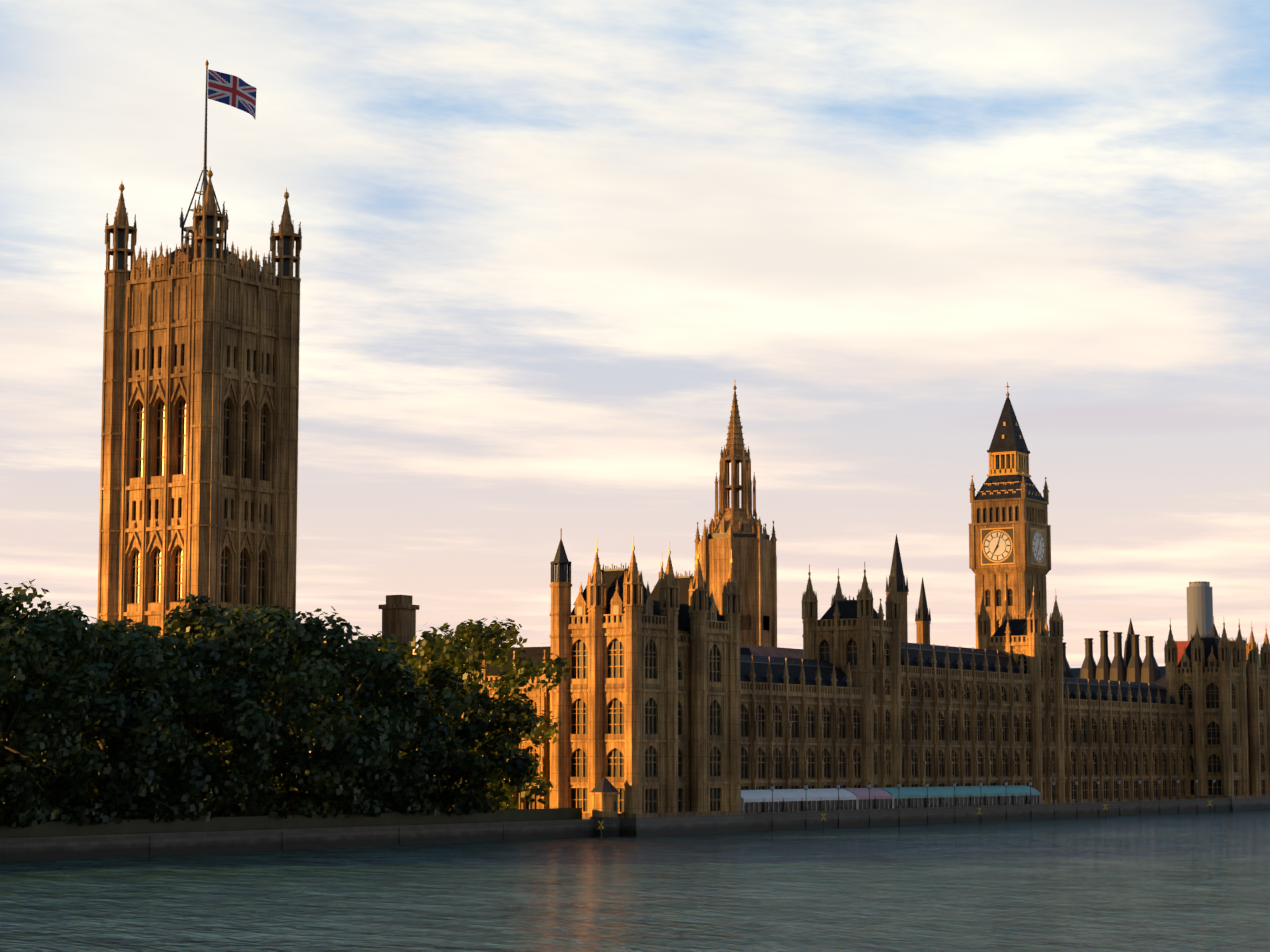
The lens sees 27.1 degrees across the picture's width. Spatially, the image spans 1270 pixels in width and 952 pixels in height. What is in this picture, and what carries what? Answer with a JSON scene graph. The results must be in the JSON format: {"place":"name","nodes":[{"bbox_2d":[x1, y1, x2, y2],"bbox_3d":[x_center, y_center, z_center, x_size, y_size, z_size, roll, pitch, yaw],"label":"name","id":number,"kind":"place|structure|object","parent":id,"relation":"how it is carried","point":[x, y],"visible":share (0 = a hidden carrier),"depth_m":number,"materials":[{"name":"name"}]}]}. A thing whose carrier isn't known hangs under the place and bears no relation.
{"place":"outdoors","nodes":[
{"label":"outdoors","id":0,"kind":"place"},
{"bbox_2d":[0,809,1269,951],"bbox_3d":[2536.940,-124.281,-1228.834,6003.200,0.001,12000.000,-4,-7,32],"label":"water","id":1,"kind":"structure","parent":0,"point":[1187,882],"depth_m":201.11,"materials":[{"name":"liquid"}]},
{"bbox_2d":[0,0,1269,667],"label":"sky","id":2,"kind":"structure","parent":0,"point":[547,245],"materials":[{"name":"white"}]},
{"bbox_3d":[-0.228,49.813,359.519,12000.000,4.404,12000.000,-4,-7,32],"label":"ground","id":3,"kind":"structure","parent":0,"visible":0},
{"bbox_2d":[0,616,571,815],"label":"trees","id":4,"kind":"object","parent":3,"relation":"on","point":[481,775],"visible":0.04,"depth_m":339.48,"materials":[{"name":"green plant"}]},
{"bbox_2d":[0,579,581,837],"bbox_3d":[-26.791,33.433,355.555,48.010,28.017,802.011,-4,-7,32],"label":"trees","id":5,"kind":"object","parent":3,"relation":"on","point":[63,672],"visible":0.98,"depth_m":294.37,"materials":[{"name":"green plant"}]},
{"bbox_2d":[0,60,1269,861],"bbox_3d":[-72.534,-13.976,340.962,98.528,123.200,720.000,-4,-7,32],"label":"palace","id":6,"kind":"structure","parent":3,"relation":"on","point":[687,705],"depth_m":414.54,"materials":[{"name":"stone"}]},
{"bbox_2d":[208,69,256,118],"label":"flag","id":7,"kind":"object","parent":6,"relation":"attached to","point":[234,91],"visible":1,"depth_m":425.85,"materials":[{"name":"multicoloured fabric"}]},
{"bbox_2d":[598,778,1215,840],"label":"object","id":8,"kind":"object","parent":3,"relation":"on","point":[791,800],"visible":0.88,"depth_m":428.74,"materials":[{"name":"white fabric"}]},
{"bbox_2d":[1063,581,1260,688],"bbox_3d":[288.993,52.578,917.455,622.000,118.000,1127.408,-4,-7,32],"label":"city","id":9,"kind":"object","parent":3,"relation":"on","point":[1131,666],"visible":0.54,"depth_m":662.80,"materials":[{"name":"grey concrete"}]}
]}

